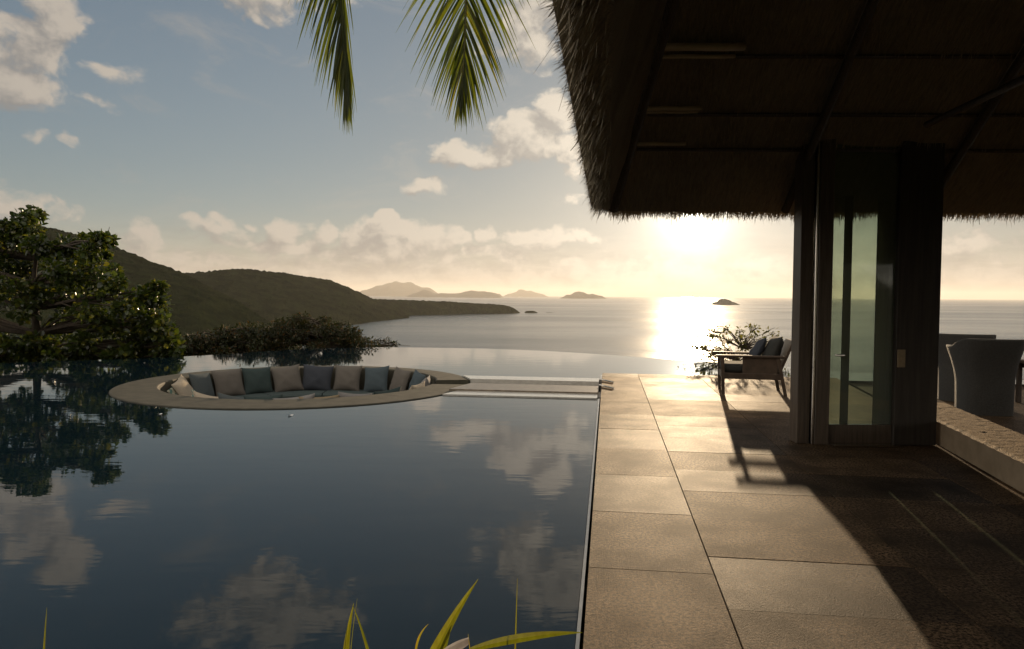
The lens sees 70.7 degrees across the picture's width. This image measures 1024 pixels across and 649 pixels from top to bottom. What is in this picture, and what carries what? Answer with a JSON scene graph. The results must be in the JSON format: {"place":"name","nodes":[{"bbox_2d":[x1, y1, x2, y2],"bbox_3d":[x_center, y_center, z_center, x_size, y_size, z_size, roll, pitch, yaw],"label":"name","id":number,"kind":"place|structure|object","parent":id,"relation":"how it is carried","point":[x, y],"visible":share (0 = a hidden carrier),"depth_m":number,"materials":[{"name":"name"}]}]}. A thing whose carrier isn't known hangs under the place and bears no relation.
{"place":"outdoors","nodes":[
{"label":"outdoors","id":0,"kind":"place"},
{"bbox_2d":[0,221,302,359],"bbox_3d":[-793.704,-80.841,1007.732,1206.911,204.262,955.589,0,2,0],"label":"hill","id":1,"kind":"structure","parent":0,"point":[198,306],"depth_m":859.00,"materials":[{"name":"green plant"}]},
{"bbox_2d":[183,268,408,324],"bbox_3d":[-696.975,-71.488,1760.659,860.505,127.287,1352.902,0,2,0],"label":"hill","id":2,"kind":"structure","parent":0,"point":[269,295],"depth_m":1593.27,"materials":[{"name":"green plant"}]},
{"bbox_2d":[360,281,436,295],"bbox_3d":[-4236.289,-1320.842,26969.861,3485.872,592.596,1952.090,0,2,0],"label":"island","id":3,"kind":"structure","parent":0,"point":[395,288],"depth_m":26425.77,"materials":[{"name":"grey stone"}]},
{"bbox_2d":[377,299,519,314],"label":"headland","id":4,"kind":"structure","parent":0,"point":[422,307],"depth_m":2324.64,"materials":[{"name":"green plant"}]},
{"bbox_2d":[407,290,503,297],"bbox_3d":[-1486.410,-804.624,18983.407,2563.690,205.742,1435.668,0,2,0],"label":"island","id":5,"kind":"structure","parent":0,"point":[468,294],"depth_m":18526.97,"materials":[{"name":"grey stone"}]},
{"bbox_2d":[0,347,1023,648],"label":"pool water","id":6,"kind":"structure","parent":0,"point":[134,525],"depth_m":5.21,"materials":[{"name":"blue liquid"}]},
{"bbox_2d":[109,366,469,409],"bbox_3d":[-3.663,1.485,12.591,5.874,0.966,5.880,0,2,0],"label":"sunken lounge","id":7,"kind":"object","parent":6,"relation":"in","point":[152,391],"visible":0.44,"depth_m":11.00,"materials":[{"name":"grey stone"}]},
{"bbox_2d":[167,378,195,396],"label":"throw pillow","id":8,"kind":"object","parent":7,"relation":"on","point":[170,390],"visible":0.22,"depth_m":12.55,"materials":[{"name":"fabric"}]},
{"bbox_2d":[171,374,193,395],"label":"throw pillow","id":9,"kind":"object","parent":7,"relation":"on","point":[181,385],"visible":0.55,"depth_m":12.68,"materials":[{"name":"beige fabric"}]},
{"bbox_2d":[188,372,214,395],"bbox_3d":[-5.741,1.165,13.382,0.204,0.560,0.588,-16,-5,13],"label":"throw pillow","id":10,"kind":"object","parent":7,"relation":"on","point":[201,383],"visible":0.73,"depth_m":13.29,"materials":[{"name":"fabric"}]},
{"bbox_2d":[193,391,217,397],"bbox_3d":[-4.548,1.298,10.886,0.591,0.540,0.209,8,17,18],"label":"seat cushion","id":11,"kind":"object","parent":7,"relation":"on","point":[196,394],"visible":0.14,"depth_m":10.83,"materials":[{"name":"beige fabric"}]},
{"bbox_2d":[211,368,245,396],"bbox_3d":[-5.479,1.142,13.968,0.203,0.560,0.632,-19,-9,38],"label":"throw pillow","id":12,"kind":"object","parent":7,"relation":"on","point":[230,382],"visible":0.91,"depth_m":13.89,"materials":[{"name":"beige fabric"}]},
{"bbox_2d":[217,392,243,398],"bbox_3d":[-4.087,1.304,10.746,0.616,0.540,0.207,7,16,6],"label":"seat cushion","id":13,"kind":"object","parent":7,"relation":"on","point":[222,396],"visible":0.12,"depth_m":10.67,"materials":[{"name":"fabric"}]},
{"bbox_2d":[241,367,272,393],"bbox_3d":[-5.083,1.125,14.427,0.622,0.560,0.205,0,-15,-45],"label":"throw pillow","id":14,"kind":"object","parent":7,"relation":"on","point":[257,380],"visible":0.97,"depth_m":14.34,"materials":[{"name":"teal fabric"}]},
{"bbox_2d":[243,394,282,399],"bbox_3d":[-3.662,1.301,10.707,0.568,0.540,0.208,-2,15,-6],"label":"seat cushion","id":15,"kind":"object","parent":7,"relation":"on","point":[267,397],"visible":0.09,"depth_m":10.63,"materials":[{"name":"grey fabric"}]},
{"bbox_2d":[270,364,303,391],"bbox_3d":[-4.589,1.118,14.745,0.592,0.560,0.211,-9,-12,-27],"label":"throw pillow","id":16,"kind":"object","parent":7,"relation":"on","point":[287,378],"visible":0.98,"depth_m":14.67,"materials":[{"name":"beige fabric"}]},
{"bbox_2d":[272,393,314,398],"bbox_3d":[-3.221,1.314,10.764,0.607,0.540,0.213,-6,17,-14],"label":"seat cushion","id":17,"kind":"object","parent":7,"relation":"on","point":[311,396],"visible":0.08,"depth_m":10.72,"materials":[{"name":"grey fabric"}]},
{"bbox_2d":[302,364,333,390],"bbox_3d":[-4.028,1.113,14.917,0.642,0.560,0.213,4,-14,0],"label":"throw pillow","id":18,"kind":"object","parent":7,"relation":"on","point":[316,377],"visible":0.98,"depth_m":14.85,"materials":[{"name":"grey fabric"}]},
{"bbox_2d":[299,395,338,398],"bbox_3d":[-2.903,1.323,10.866,0.603,0.540,0.200,-1,15,-22],"label":"seat cushion","id":19,"kind":"object","parent":7,"relation":"on","point":[334,396],"visible":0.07,"depth_m":10.84,"materials":[{"name":"beige fabric"}]},
{"bbox_2d":[333,365,361,390],"bbox_3d":[-3.404,1.115,14.922,0.605,0.560,0.200,1,-13,11],"label":"throw pillow","id":20,"kind":"object","parent":7,"relation":"on","point":[347,378],"visible":0.99,"depth_m":14.85,"materials":[{"name":"beige fabric"}]},
{"bbox_2d":[338,391,371,396],"bbox_3d":[-2.463,1.300,11.104,0.569,0.540,0.199,8,10,-37],"label":"seat cushion","id":21,"kind":"object","parent":7,"relation":"on","point":[341,394],"visible":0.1,"depth_m":10.97,"materials":[{"name":"grey fabric"}]},
{"bbox_2d":[363,365,389,391],"bbox_3d":[-2.773,1.129,14.729,0.604,0.560,0.196,-5,-16,24],"label":"throw pillow","id":22,"kind":"object","parent":7,"relation":"on","point":[375,379],"visible":0.96,"depth_m":14.65,"materials":[{"name":"blue fabric"}]},
{"bbox_2d":[373,386,400,393],"bbox_3d":[-2.020,1.283,11.525,0.196,0.540,0.618,17,13,32],"label":"seat cushion","id":23,"kind":"object","parent":7,"relation":"on","point":[397,389],"visible":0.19,"depth_m":11.50,"materials":[{"name":"grey fabric"}]},
{"bbox_2d":[389,366,411,390],"bbox_3d":[-2.231,1.149,14.352,0.203,0.560,0.643,19,-5,-36],"label":"throw pillow","id":24,"kind":"object","parent":7,"relation":"on","point":[401,377],"visible":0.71,"depth_m":14.21,"materials":[{"name":"beige fabric"}]},
{"bbox_2d":[409,381,424,389],"bbox_3d":[-1.649,1.254,12.267,0.205,0.540,0.587,14,6,14],"label":"seat cushion","id":25,"kind":"object","parent":7,"relation":"on","point":[422,384],"visible":0.17,"depth_m":12.20,"materials":[{"name":"beige fabric"}]},
{"bbox_2d":[408,369,425,389],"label":"throw pillow","id":26,"kind":"object","parent":7,"relation":"on","point":[417,378],"visible":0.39,"depth_m":13.73,"materials":[{"name":"blue fabric"}]},
{"bbox_2d":[421,375,429,385],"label":"throw pillow","id":27,"kind":"object","parent":7,"relation":"on","point":[427,381],"visible":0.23,"depth_m":12.86,"materials":[{"name":"grey fabric"}]},
{"bbox_2d":[443,375,613,450],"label":"sunken walkway","id":28,"kind":"structure","parent":6,"relation":"in","point":[538,387],"depth_m":11.81,"materials":[{"name":"stone"}]},
{"bbox_2d":[0,0,1023,299],"label":"sky","id":29,"kind":"structure","parent":0,"point":[201,133],"materials":[{"name":"blue"}]},
{"bbox_2d":[502,289,547,296],"bbox_3d":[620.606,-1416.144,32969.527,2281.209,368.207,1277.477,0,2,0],"label":"island","id":30,"kind":"structure","parent":0,"point":[521,293],"depth_m":32564.10,"materials":[{"name":"grey stone"}]},
{"bbox_2d":[574,459,592,648],"bbox_3d":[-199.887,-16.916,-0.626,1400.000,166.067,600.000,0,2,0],"label":"terrain","id":31,"kind":"structure","parent":0,"point":[582,564],"depth_m":10.00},
{"bbox_2d":[0,204,186,362],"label":"broadleaf tree","id":32,"kind":"object","parent":31,"relation":"on","point":[22,240],"visible":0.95,"depth_m":17.56,"materials":[{"name":"green plant"}]},
{"bbox_2d":[175,321,291,355],"bbox_3d":[-9.604,1.417,23.096,5.507,3.099,3.940,0,2,0],"label":"tree","id":33,"kind":"object","parent":31,"relation":"on","point":[257,337],"visible":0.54,"depth_m":21.95,"materials":[{"name":"green plant"}]},
{"bbox_2d":[265,311,409,350],"bbox_3d":[-5.996,1.251,23.108,5.424,3.428,3.732,0,2,0],"label":"tree","id":34,"kind":"object","parent":31,"relation":"on","point":[302,329],"visible":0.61,"depth_m":22.05,"materials":[{"name":"green plant"}]},
{"bbox_2d":[678,322,784,361],"bbox_3d":[5.589,1.605,18.390,3.026,3.292,1.670,0,2,0],"label":"shrub","id":35,"kind":"object","parent":31,"relation":"on","point":[745,345],"visible":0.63,"depth_m":18.15,"materials":[{"name":"green plant"}]},
{"bbox_2d":[561,292,606,298],"bbox_3d":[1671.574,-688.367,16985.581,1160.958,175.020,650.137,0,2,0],"label":"island","id":36,"kind":"structure","parent":0,"point":[581,295],"depth_m":16785.89,"materials":[{"name":"grey stone"}]},
{"bbox_2d":[302,296,1023,378],"bbox_3d":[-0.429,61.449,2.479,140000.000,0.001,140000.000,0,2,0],"label":"sea","id":37,"kind":"structure","parent":0,"point":[657,327],"depth_m":1562.18,"materials":[{"name":"liquid"}]},
{"bbox_2d":[709,299,739,304],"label":"islet","id":38,"kind":"object","parent":37,"relation":"in","point":[723,302],"visible":0.95,"depth_m":5554.96,"materials":[{"name":"grey stone"}]},
{"bbox_2d":[640,381,741,646],"bbox_3d":[2.523,2.191,3.331,4.304,1.588,21.092,1,2,8],"label":"deck base","id":39,"kind":"object","parent":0,"point":[701,541],"visible":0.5,"depth_m":4.30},
{"bbox_2d":[583,373,1023,648],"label":"deck paving","id":40,"kind":"structure","parent":39,"relation":"on","point":[810,546],"depth_m":4.58,"materials":[{"name":"stone"}]},
{"bbox_2d":[713,335,790,396],"bbox_3d":[3.775,0.617,11.341,1.158,0.906,0.750,1,2,12],"label":"wooden armchair","id":41,"kind":"object","parent":40,"relation":"on","point":[769,362],"visible":1,"depth_m":11.02,"materials":[{"name":"brown wood"}]},
{"bbox_2d":[749,337,766,354],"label":"throw pillow","id":42,"kind":"object","parent":41,"relation":"on","point":[758,348],"visible":0.69,"depth_m":11.21,"materials":[{"name":"blue fabric"}]},
{"bbox_2d":[536,0,1023,447],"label":"thatched pavilion","id":43,"kind":"structure","parent":40,"relation":"on","point":[903,120],"depth_m":7.11,"materials":[{"name":"wood"}]},
{"bbox_2d":[828,146,898,442],"bbox_3d":[3.560,-0.373,7.294,0.649,3.187,0.141,0,2,0],"label":"glass door","id":44,"kind":"structure","parent":43,"relation":"in","point":[843,433],"depth_m":7.37,"materials":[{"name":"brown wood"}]},
{"bbox_2d":[936,402,1023,492],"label":"wall","id":45,"kind":"structure","parent":39,"relation":"on","point":[992,449],"depth_m":6.58,"materials":[{"name":"beige stone"}]},
{"bbox_2d":[849,379,1023,434],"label":"side terrace","id":46,"kind":"structure","parent":0,"point":[1015,422],"depth_m":10.09,"materials":[{"name":"stone"}]},
{"bbox_2d":[937,333,995,401],"bbox_3d":[7.093,0.662,11.413,0.864,1.055,0.846,1,2,20],"label":"tub armchair","id":47,"kind":"object","parent":46,"relation":"on","point":[946,384],"visible":0.34,"depth_m":11.22,"materials":[{"name":"grey fabric"}]},
{"bbox_2d":[946,338,1023,416],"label":"tub armchair","id":48,"kind":"object","parent":46,"relation":"on","point":[985,371],"visible":0.98,"depth_m":9.83,"materials":[{"name":"fabric"}]},
{"bbox_2d":[1015,359,1023,401],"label":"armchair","id":49,"kind":"object","parent":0,"point":[1018,395],"visible":0.69,"depth_m":11.14,"materials":[{"name":"brown wood"}]},
{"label":"soil bed","id":50,"kind":"structure","parent":0,"visible":0},
{"bbox_2d":[43,610,46,648],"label":"strap leaf plant","id":51,"kind":"object","parent":50,"relation":"on","point":[45,632],"visible":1,"depth_m":2.09,"materials":[{"name":"green plant"}]},
{"bbox_2d":[343,603,368,648],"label":"strap leaf plant","id":52,"kind":"object","parent":50,"relation":"on","point":[347,640],"visible":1,"depth_m":2.09,"materials":[{"name":"green plant"}]},
{"bbox_2d":[288,0,538,134],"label":"coconut palm","id":53,"kind":"object","parent":50,"relation":"on","point":[461,61],"visible":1,"depth_m":5.64,"materials":[{"name":"green plant"}]},
{"bbox_2d":[415,578,581,648],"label":"strap leaf plant","id":54,"kind":"object","parent":50,"relation":"on","point":[441,640],"visible":1,"depth_m":2.09,"materials":[{"name":"green plant"}]},
{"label":"pool coping","id":55,"kind":"structure","parent":0,"visible":0},
{"bbox_2d":[575,375,601,648],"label":"overflow gutter","id":56,"kind":"object","parent":55,"relation":"attached to","point":[581,619],"visible":0.56,"depth_m":4.45,"materials":[{"name":"stone"}]}
]}

